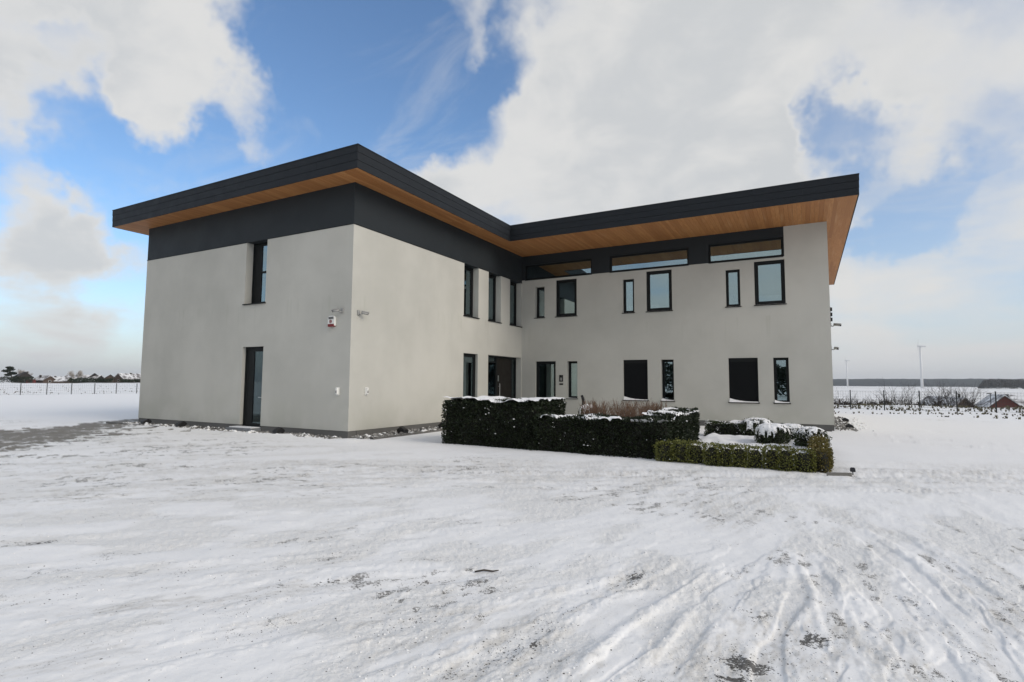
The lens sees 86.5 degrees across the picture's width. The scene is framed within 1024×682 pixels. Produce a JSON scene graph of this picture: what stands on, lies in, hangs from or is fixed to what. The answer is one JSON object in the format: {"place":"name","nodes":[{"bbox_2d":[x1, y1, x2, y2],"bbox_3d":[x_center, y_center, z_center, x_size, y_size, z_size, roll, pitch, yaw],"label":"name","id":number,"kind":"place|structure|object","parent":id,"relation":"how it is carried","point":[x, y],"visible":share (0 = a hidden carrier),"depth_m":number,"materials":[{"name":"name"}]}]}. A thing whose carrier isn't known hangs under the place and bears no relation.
{"place":"outdoors","nodes":[
{"label":"outdoors","id":0,"kind":"place"},
{"bbox_2d":[0,386,138,394],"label":"stubble grass","id":1,"kind":"structure","parent":0,"point":[51,392],"depth_m":83.48,"materials":[{"name":"brown plant"}]},
{"bbox_2d":[0,380,1023,681],"bbox_3d":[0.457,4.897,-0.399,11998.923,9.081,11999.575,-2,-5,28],"label":"snow ground","id":2,"kind":"structure","parent":0,"point":[184,498],"depth_m":5.21,"materials":[{"name":"white snow"}]},
{"bbox_2d":[1,366,17,382],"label":"pine tree","id":3,"kind":"object","parent":2,"relation":"on","point":[8,369],"visible":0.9,"depth_m":242.18,"materials":[{"name":"green plant"}]},
{"bbox_2d":[0,376,35,382],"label":"dark hedge","id":4,"kind":"object","parent":2,"relation":"on","point":[16,379],"visible":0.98,"depth_m":237.95,"materials":[{"name":"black plant"}]},
{"bbox_2d":[15,371,32,382],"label":"gabled house","id":5,"kind":"structure","parent":2,"relation":"on","point":[24,374],"depth_m":245.33,"materials":[{"name":"brick"}]},
{"bbox_2d":[36,375,56,382],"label":"gabled house","id":6,"kind":"structure","parent":2,"relation":"on","point":[44,379],"depth_m":250.84,"materials":[{"name":"brown brick"}]},
{"bbox_2d":[52,376,72,382],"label":"gabled house","id":7,"kind":"structure","parent":2,"relation":"on","point":[62,379],"depth_m":254.61,"materials":[{"name":"white brick"}]},
{"bbox_2d":[0,383,139,394],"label":"fence","id":8,"kind":"object","parent":2,"relation":"on","point":[116,388],"visible":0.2,"depth_m":62.87,"materials":[{"name":"metal"}]},
{"bbox_2d":[69,370,83,377],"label":"bare tree","id":9,"kind":"object","parent":2,"relation":"on","point":[72,375],"visible":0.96,"depth_m":260.62,"materials":[{"name":"grey plant"}]},
{"bbox_2d":[66,374,103,382],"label":"gabled house","id":10,"kind":"structure","parent":2,"relation":"on","point":[87,376],"depth_m":261.98,"materials":[{"name":"brick"}]},
{"bbox_2d":[69,376,114,382],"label":"dark hedge","id":11,"kind":"object","parent":2,"relation":"on","point":[91,380],"visible":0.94,"depth_m":255.77,"materials":[{"name":"black plant"}]},
{"bbox_2d":[104,374,114,382],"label":"gabled house","id":12,"kind":"structure","parent":2,"relation":"on","point":[110,376],"depth_m":266.93,"materials":[{"name":"brown brick"}]},
{"bbox_2d":[113,373,140,382],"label":"gabled house","id":13,"kind":"structure","parent":2,"relation":"on","point":[129,376],"depth_m":268.99,"materials":[{"name":"white brick"}]},
{"bbox_2d":[119,379,139,382],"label":"dark hedge","id":14,"kind":"object","parent":2,"relation":"on","point":[129,381],"visible":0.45,"depth_m":264.63,"materials":[{"name":"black plant"}]},
{"bbox_2d":[106,422,158,426],"bbox_3d":[-14.117,3.142,20.161,3.802,0.155,0.034,-2,-5,30],"label":"metal edging","id":15,"kind":"object","parent":2,"relation":"on","point":[127,423],"visible":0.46,"depth_m":20.44,"materials":[{"name":"grey metal"}]},
{"bbox_2d":[140,418,151,423],"bbox_3d":[-13.582,3.034,20.212,0.196,0.304,0.337,-2,-5,28],"label":"ground spotlight","id":16,"kind":"object","parent":2,"relation":"on","point":[144,421],"visible":0.85,"depth_m":20.13,"materials":[{"name":"black plastic"}]},
{"bbox_2d":[175,421,186,426],"bbox_3d":[-11.646,2.966,19.170,0.196,0.304,0.337,-2,-5,28],"label":"ground spotlight","id":17,"kind":"object","parent":2,"relation":"on","point":[181,423],"visible":0.88,"depth_m":19.08,"materials":[{"name":"black plastic"}]},
{"bbox_2d":[272,427,284,433],"bbox_3d":[-7.171,2.806,16.728,0.196,0.304,0.337,-2,-5,28],"label":"ground spotlight","id":18,"kind":"object","parent":2,"relation":"on","point":[278,430],"visible":0.84,"depth_m":16.66,"materials":[{"name":"black plastic"}]},
{"bbox_2d":[397,426,407,432],"bbox_3d":[-3.472,2.861,17.206,0.352,0.314,0.204,-2,-5,28],"label":"ground spotlight","id":19,"kind":"object","parent":2,"relation":"on","point":[402,429],"visible":0.81,"depth_m":17.13,"materials":[{"name":"black plastic"}]},
{"bbox_2d":[373,429,445,439],"bbox_3d":[-2.119,3.121,18.960,0.014,0.160,7.800,-2,-5,28],"label":"metal edging","id":20,"kind":"object","parent":2,"relation":"on","point":[406,434],"visible":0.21,"depth_m":16.83,"materials":[{"name":"grey metal"}]},
{"bbox_2d":[112,143,858,437],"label":"office building","id":21,"kind":"structure","parent":2,"relation":"on","point":[714,307],"depth_m":20.25,"materials":[{"name":"paint"}]},
{"bbox_2d":[243,347,262,426],"bbox_3d":[-8.630,1.549,18.249,1.042,2.706,0.151,-2,-5,28],"label":"door","id":22,"kind":"structure","parent":21,"relation":"in","point":[254,355],"depth_m":18.32,"materials":[{"name":"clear glass"}]},
{"bbox_2d":[242,242,267,304],"bbox_3d":[-8.613,-2.311,18.576,1.140,2.173,0.405,-2,-5,28],"label":"window","id":23,"kind":"structure","parent":21,"relation":"in","point":[260,250],"depth_m":18.79,"materials":[{"name":"black glass"}]},
{"bbox_2d":[328,316,335,326],"bbox_3d":[-5.472,-0.599,16.520,0.284,0.335,0.089,-2,-5,28],"label":"alarm siren","id":24,"kind":"object","parent":21,"relation":"attached to","point":[331,321],"visible":1,"depth_m":16.47,"materials":[{"name":"white plastic"}]},
{"bbox_2d":[331,308,343,312],"bbox_3d":[-5.234,-0.923,16.313,0.359,0.150,0.126,2,-5,-24],"label":"security camera","id":25,"kind":"object","parent":21,"relation":"attached to","point":[337,310],"visible":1,"depth_m":16.29,"materials":[{"name":"grey plastic"}]},
{"bbox_2d":[335,387,339,394],"bbox_3d":[-5.212,1.496,16.211,0.110,0.240,0.088,-2,-5,28],"label":"wall sensor","id":26,"kind":"object","parent":21,"relation":"attached to","point":[337,390],"depth_m":16.19,"materials":[{"name":"white plastic"}]},
{"bbox_2d":[357,310,368,314],"bbox_3d":[-4.502,-0.856,16.469,0.359,0.150,0.126,1,-4,-10],"label":"security camera","id":27,"kind":"object","parent":21,"relation":"attached to","point":[363,312],"visible":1,"depth_m":16.44,"materials":[{"name":"grey plastic"}]},
{"bbox_2d":[365,387,368,394],"bbox_3d":[-4.431,1.534,16.635,0.088,0.240,0.110,-2,-5,28],"label":"wall sensor","id":28,"kind":"object","parent":21,"relation":"attached to","point":[366,390],"depth_m":16.60,"materials":[{"name":"white plastic"}]},
{"bbox_2d":[463,353,475,399],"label":"window","id":29,"kind":"structure","parent":21,"relation":"in","point":[468,359],"depth_m":22.09,"materials":[{"name":"black glass"}]},
{"bbox_2d":[463,266,479,318],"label":"window","id":30,"kind":"structure","parent":21,"relation":"in","point":[468,272],"depth_m":22.53,"materials":[{"name":"black glass"}]},
{"bbox_2d":[488,274,501,323],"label":"window","id":31,"kind":"structure","parent":21,"relation":"in","point":[492,279],"depth_m":24.23,"materials":[{"name":"black glass"}]},
{"bbox_2d":[488,355,515,397],"bbox_3d":[-0.543,2.086,24.511,0.161,2.776,3.042,-2,-5,28],"label":"door","id":32,"kind":"structure","parent":21,"relation":"in","point":[501,370],"depth_m":24.71,"materials":[{"name":"brown wood"}]},
{"bbox_2d":[510,282,522,327],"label":"window","id":33,"kind":"structure","parent":21,"relation":"in","point":[512,285],"depth_m":25.95,"materials":[{"name":"black glass"}]},
{"bbox_2d":[534,287,544,318],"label":"window","id":34,"kind":"structure","parent":21,"relation":"in","point":[543,288],"depth_m":25.88,"materials":[{"name":"black metal"}]},
{"bbox_2d":[536,361,555,396],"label":"window","id":35,"kind":"structure","parent":21,"relation":"in","point":[543,362],"depth_m":25.46,"materials":[{"name":"black metal"}]},
{"bbox_2d":[525,259,591,280],"bbox_3d":[2.140,-3.297,25.353,3.360,0.739,0.185,-2,-5,28],"label":"window","id":36,"kind":"structure","parent":21,"relation":"in","point":[527,279],"depth_m":25.33,"materials":[{"name":"black metal"}]},
{"bbox_2d":[556,279,576,316],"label":"window","id":37,"kind":"structure","parent":21,"relation":"in","point":[570,280],"depth_m":25.07,"materials":[{"name":"black metal"}]},
{"bbox_2d":[566,361,577,398],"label":"window","id":38,"kind":"structure","parent":21,"relation":"in","point":[570,362],"depth_m":24.84,"materials":[{"name":"black metal"}]},
{"bbox_2d":[622,279,634,313],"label":"window","id":39,"kind":"structure","parent":21,"relation":"in","point":[632,280],"depth_m":23.76,"materials":[{"name":"black metal"}]},
{"bbox_2d":[622,360,648,400],"bbox_3d":[5.286,1.678,23.240,1.120,1.746,0.205,-2,-5,28],"label":"window","id":40,"kind":"structure","parent":21,"relation":"in","point":[635,371],"depth_m":23.24,"materials":[{"name":"black glass"}]},
{"bbox_2d":[610,248,688,272],"bbox_3d":[5.846,-3.433,23.360,3.380,0.749,0.185,-2,-5,28],"label":"window","id":41,"kind":"structure","parent":21,"relation":"in","point":[611,257],"depth_m":23.31,"materials":[{"name":"black metal"}]},
{"bbox_2d":[646,270,672,311],"bbox_3d":[6.231,-2.109,23.028,1.140,1.756,0.195,-2,-5,28],"label":"window","id":42,"kind":"structure","parent":21,"relation":"in","point":[649,309],"depth_m":23.03,"materials":[{"name":"black metal"}]},
{"bbox_2d":[661,360,674,401],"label":"window","id":43,"kind":"structure","parent":21,"relation":"in","point":[663,399],"depth_m":22.81,"materials":[{"name":"black metal"}]},
{"bbox_2d":[725,269,741,307],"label":"window","id":44,"kind":"structure","parent":21,"relation":"in","point":[728,271],"depth_m":21.67,"materials":[{"name":"black metal"}]},
{"bbox_2d":[728,358,759,403],"bbox_3d":[9.031,1.541,21.226,1.130,1.756,0.205,-2,-5,28],"label":"window","id":45,"kind":"structure","parent":21,"relation":"in","point":[743,372],"depth_m":21.22,"materials":[{"name":"black glass"}]},
{"bbox_2d":[709,237,782,263],"bbox_3d":[9.217,-3.567,21.547,2.720,0.779,0.185,-2,-5,28],"label":"window","id":46,"kind":"structure","parent":21,"relation":"in","point":[780,238],"depth_m":21.50,"materials":[{"name":"black metal"}]},
{"bbox_2d":[754,259,786,305],"bbox_3d":[9.949,-2.240,21.016,1.140,1.736,0.175,-2,-5,28],"label":"window","id":47,"kind":"structure","parent":21,"relation":"in","point":[781,262],"depth_m":21.00,"materials":[{"name":"black metal"}]},
{"bbox_2d":[773,358,790,403],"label":"window","id":48,"kind":"structure","parent":21,"relation":"in","point":[774,359],"depth_m":20.57,"materials":[{"name":"black metal"}]},
{"bbox_2d":[475,569,498,571],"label":"fallen twig","id":49,"kind":"object","parent":2,"relation":"on","point":[486,570],"visible":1,"depth_m":4.77,"materials":[{"name":"wood"}]},
{"bbox_2d":[123,416,858,438],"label":"gravel","id":50,"kind":"structure","parent":2,"relation":"on","point":[415,430],"depth_m":17.89,"materials":[{"name":"grey gravel"}]},
{"bbox_2d":[441,396,566,450],"bbox_3d":[-0.207,2.174,14.813,3.105,1.352,2.127,-2,-5,28],"label":"yew hedge","id":51,"kind":"object","parent":2,"relation":"on","point":[497,421],"visible":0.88,"depth_m":14.05,"materials":[{"name":"green plant"}]},
{"bbox_2d":[8,454,1019,681],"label":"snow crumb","id":52,"kind":"object","parent":2,"relation":"on","point":[510,673],"visible":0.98,"depth_m":3.72,"materials":[{"name":"white snow"}]},
{"bbox_2d":[13,487,1022,681],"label":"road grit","id":53,"kind":"object","parent":2,"relation":"on","point":[558,622],"visible":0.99,"depth_m":3.53,"materials":[{"name":"grey gravel"}]},
{"bbox_2d":[577,404,588,414],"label":"dry shrub","id":54,"kind":"object","parent":2,"relation":"on","point":[579,411],"visible":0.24,"depth_m":18.26,"materials":[{"name":"brown plant"}]},
{"bbox_2d":[579,397,607,414],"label":"dry shrub","id":55,"kind":"object","parent":2,"relation":"on","point":[587,410],"visible":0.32,"depth_m":16.95,"materials":[{"name":"brown plant"}]},
{"bbox_2d":[581,401,615,415],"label":"dry shrub","id":56,"kind":"object","parent":2,"relation":"on","point":[593,410],"visible":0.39,"depth_m":15.42,"materials":[{"name":"brown plant"}]},
{"bbox_2d":[533,406,700,459],"bbox_3d":[2.879,2.274,14.144,3.448,1.116,4.012,-2,-5,28],"label":"yew hedge","id":57,"kind":"object","parent":2,"relation":"on","point":[602,434],"visible":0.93,"depth_m":12.61,"materials":[{"name":"green plant"}]},
{"bbox_2d":[606,398,639,415],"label":"dry shrub","id":58,"kind":"object","parent":2,"relation":"on","point":[621,405],"visible":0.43,"depth_m":16.35,"materials":[{"name":"brown plant"}]},
{"bbox_2d":[614,401,646,417],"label":"dry shrub","id":59,"kind":"object","parent":2,"relation":"on","point":[632,413],"visible":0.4,"depth_m":14.57,"materials":[{"name":"brown plant"}]},
{"bbox_2d":[637,397,661,415],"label":"dry shrub","id":60,"kind":"object","parent":2,"relation":"on","point":[649,405],"visible":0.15,"depth_m":16.95,"materials":[{"name":"brown plant"}]},
{"bbox_2d":[637,401,667,414],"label":"dry shrub","id":61,"kind":"object","parent":2,"relation":"on","point":[656,407],"visible":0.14,"depth_m":15.43,"materials":[{"name":"brown plant"}]},
{"bbox_2d":[653,439,677,461],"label":"boxwood shrub","id":62,"kind":"object","parent":2,"relation":"on","point":[663,453],"visible":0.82,"depth_m":11.59,"materials":[{"name":"green plant"}]},
{"bbox_2d":[669,437,693,462],"bbox_3d":[3.581,2.370,11.520,0.518,0.669,0.497,-2,-5,28],"label":"boxwood shrub","id":63,"kind":"object","parent":2,"relation":"on","point":[679,450],"visible":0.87,"depth_m":11.42,"materials":[{"name":"green plant"}]},
{"bbox_2d":[684,438,706,463],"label":"boxwood shrub","id":64,"kind":"object","parent":2,"relation":"on","point":[695,455],"visible":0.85,"depth_m":11.29,"materials":[{"name":"green plant"}]},
{"bbox_2d":[702,440,721,466],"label":"boxwood shrub","id":65,"kind":"object","parent":2,"relation":"on","point":[710,457],"visible":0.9,"depth_m":11.12,"materials":[{"name":"green plant"}]},
{"bbox_2d":[703,420,745,435],"bbox_3d":[6.798,2.785,17.250,1.316,0.586,0.982,-2,-5,28],"label":"hedge","id":66,"kind":"object","parent":2,"relation":"on","point":[723,427],"visible":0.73,"depth_m":17.03,"materials":[{"name":"green plant"}]},
{"bbox_2d":[715,443,735,466],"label":"boxwood shrub","id":67,"kind":"object","parent":2,"relation":"on","point":[725,455],"visible":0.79,"depth_m":11.01,"materials":[{"name":"green plant"}]},
{"bbox_2d":[728,443,749,467],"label":"boxwood shrub","id":68,"kind":"object","parent":2,"relation":"on","point":[738,458],"visible":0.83,"depth_m":10.88,"materials":[{"name":"green plant"}]},
{"bbox_2d":[737,417,772,435],"bbox_3d":[7.447,2.704,16.519,1.185,0.783,1.141,-2,-5,28],"label":"boxwood ball","id":69,"kind":"object","parent":2,"relation":"on","point":[752,423],"visible":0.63,"depth_m":16.34,"materials":[{"name":"green plant"}]},
{"bbox_2d":[744,444,766,468],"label":"boxwood shrub","id":70,"kind":"object","parent":2,"relation":"on","point":[755,459],"visible":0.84,"depth_m":10.76,"materials":[{"name":"green plant"}]},
{"bbox_2d":[751,423,792,443],"bbox_3d":[6.834,2.499,14.302,0.999,0.722,0.984,-2,-5,28],"label":"boxwood ball","id":71,"kind":"object","parent":2,"relation":"on","point":[767,433],"visible":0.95,"depth_m":14.04,"materials":[{"name":"green plant"}]},
{"bbox_2d":[761,443,782,469],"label":"boxwood shrub","id":72,"kind":"object","parent":2,"relation":"on","point":[771,459],"visible":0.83,"depth_m":10.60,"materials":[{"name":"green plant"}]},
{"bbox_2d":[775,444,796,471],"bbox_3d":[5.322,2.317,10.573,0.435,0.648,0.498,-2,-5,28],"label":"boxwood shrub","id":73,"kind":"object","parent":2,"relation":"on","point":[785,460],"visible":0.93,"depth_m":10.47,"materials":[{"name":"green plant"}]},
{"bbox_2d":[780,423,803,439],"bbox_3d":[7.540,2.549,14.669,0.880,0.686,0.900,-2,-5,28],"label":"boxwood ball","id":74,"kind":"object","parent":2,"relation":"on","point":[793,427],"visible":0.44,"depth_m":14.48,"materials":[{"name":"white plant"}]},
{"bbox_2d":[789,446,817,472],"bbox_3d":[5.605,2.334,10.443,0.574,0.601,0.498,-2,-5,28],"label":"boxwood shrub","id":75,"kind":"object","parent":2,"relation":"on","point":[805,460],"visible":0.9,"depth_m":10.35,"materials":[{"name":"green plant"}]},
{"bbox_2d":[792,426,831,446],"bbox_3d":[7.200,2.408,13.063,0.879,0.737,0.918,-2,-5,28],"label":"boxwood ball","id":76,"kind":"object","parent":2,"relation":"on","point":[805,435],"visible":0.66,"depth_m":12.96,"materials":[{"name":"green plant"}]},
{"bbox_2d":[807,437,829,444],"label":"boxwood shrub","id":77,"kind":"object","parent":2,"relation":"on","point":[819,440],"visible":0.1,"depth_m":11.53,"materials":[{"name":"green plant"}]},
{"bbox_2d":[808,436,828,447],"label":"boxwood shrub","id":78,"kind":"object","parent":2,"relation":"on","point":[820,438],"visible":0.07,"depth_m":11.83,"materials":[{"name":"green plant"}]},
{"bbox_2d":[807,441,831,457],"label":"boxwood shrub","id":79,"kind":"object","parent":2,"relation":"on","point":[824,443],"visible":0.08,"depth_m":10.97,"materials":[{"name":"green plant"}]},
{"bbox_2d":[809,443,833,467],"bbox_3d":[6.053,2.328,10.669,0.457,0.652,0.454,-2,-5,28],"label":"boxwood shrub","id":80,"kind":"object","parent":2,"relation":"on","point":[816,446],"visible":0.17,"depth_m":10.62,"materials":[{"name":"green plant"}]},
{"bbox_2d":[808,446,835,472],"bbox_3d":[5.907,2.319,10.377,0.473,0.623,0.480,-2,-5,28],"label":"boxwood shrub","id":81,"kind":"object","parent":2,"relation":"on","point":[823,462],"visible":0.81,"depth_m":10.27,"materials":[{"name":"green plant"}]},
{"bbox_2d":[826,472,851,476],"bbox_3d":[5.992,2.484,9.963,0.431,0.150,0.014,0,-4,7],"label":"metal edging","id":82,"kind":"object","parent":2,"relation":"on","point":[838,474],"visible":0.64,"depth_m":9.96,"materials":[{"name":"grey metal"}]},
{"bbox_2d":[845,356,849,386],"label":"wind turbine","id":83,"kind":"object","parent":2,"relation":"on","point":[846,371],"visible":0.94,"depth_m":1743.52,"materials":[{"name":"white paint"}]},
{"bbox_2d":[844,424,853,427],"bbox_3d":[12.624,3.224,20.381,0.294,0.276,0.170,-2,-5,28],"label":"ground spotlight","id":84,"kind":"object","parent":2,"relation":"on","point":[849,426],"visible":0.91,"depth_m":20.31,"materials":[{"name":"plastic"}]},
{"bbox_2d":[834,391,865,404],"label":"bare bush","id":85,"kind":"object","parent":2,"relation":"on","point":[836,401],"visible":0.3,"depth_m":62.78,"materials":[{"name":"brown plant"}]},
{"bbox_2d":[841,393,881,404],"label":"bare bush","id":86,"kind":"object","parent":2,"relation":"on","point":[858,400],"visible":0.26,"depth_m":63.09,"materials":[{"name":"brown plant"}]},
{"bbox_2d":[861,391,912,404],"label":"bare bush","id":87,"kind":"object","parent":2,"relation":"on","point":[886,399],"visible":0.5,"depth_m":59.17,"materials":[{"name":"brown plant"}]},
{"bbox_2d":[834,398,947,405],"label":"bare hedgerow","id":88,"kind":"object","parent":2,"relation":"on","point":[881,402],"visible":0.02,"depth_m":67.62,"materials":[{"name":"brown plant"}]},
{"bbox_2d":[871,380,923,404],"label":"bare bush","id":89,"kind":"object","parent":2,"relation":"on","point":[899,398],"visible":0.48,"depth_m":60.10,"materials":[{"name":"brown plant"}]},
{"bbox_2d":[917,345,925,387],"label":"wind turbine","id":90,"kind":"object","parent":2,"relation":"on","point":[921,373],"visible":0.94,"depth_m":1086.34,"materials":[{"name":"white paint"}]},
{"bbox_2d":[899,393,954,405],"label":"bare bush","id":91,"kind":"object","parent":2,"relation":"on","point":[920,399],"visible":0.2,"depth_m":60.50,"materials":[{"name":"brown plant"}]},
{"bbox_2d":[834,390,1021,412],"bbox_3d":[37.923,3.598,28.777,75.788,1.610,0.068,-2,-5,28],"label":"fence","id":92,"kind":"object","parent":2,"relation":"on","point":[956,401],"visible":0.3,"depth_m":34.72,"materials":[{"name":"metal"}]},
{"bbox_2d":[834,403,1023,412],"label":"verge grass","id":93,"kind":"structure","parent":2,"relation":"on","point":[980,409],"depth_m":39.40,"materials":[{"name":"brown plant"}]},
{"bbox_2d":[920,396,975,407],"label":"gabled house","id":94,"kind":"structure","parent":2,"relation":"on","point":[958,399],"depth_m":117.83,"materials":[{"name":"grey brick"}]},
{"bbox_2d":[913,380,999,407],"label":"bare bush","id":95,"kind":"object","parent":2,"relation":"on","point":[946,396],"visible":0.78,"depth_m":57.55,"materials":[{"name":"brown plant"}]},
{"bbox_2d":[975,394,1020,407],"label":"gabled house","id":96,"kind":"structure","parent":2,"relation":"on","point":[1007,400],"depth_m":111.50,"materials":[{"name":"red brick"}]},
{"bbox_2d":[977,378,1023,388],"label":"distant wood","id":97,"kind":"object","parent":2,"relation":"on","point":[1003,383],"visible":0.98,"depth_m":1099.67,"materials":[{"name":"grey plant"}]},
{"bbox_2d":[991,394,1023,406],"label":"gabled house","id":98,"kind":"structure","parent":2,"relation":"on","point":[1019,399],"depth_m":115.59,"materials":[{"name":"white brick"}]},
{"bbox_2d":[0,0,1023,378],"label":"sky","id":99,"kind":"structure","parent":0,"point":[522,111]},
{"bbox_2d":[833,378,1023,386],"bbox_3d":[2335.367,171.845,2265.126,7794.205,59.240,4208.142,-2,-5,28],"label":"wooded hills","id":100,"kind":"structure","parent":0,"point":[969,382],"depth_m":2850.59,"materials":[{"name":"grey plant"}]},
{"bbox_2d":[834,409,1023,418],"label":"yard grass","id":101,"kind":"structure","parent":0,"point":[983,413],"depth_m":31.39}
]}

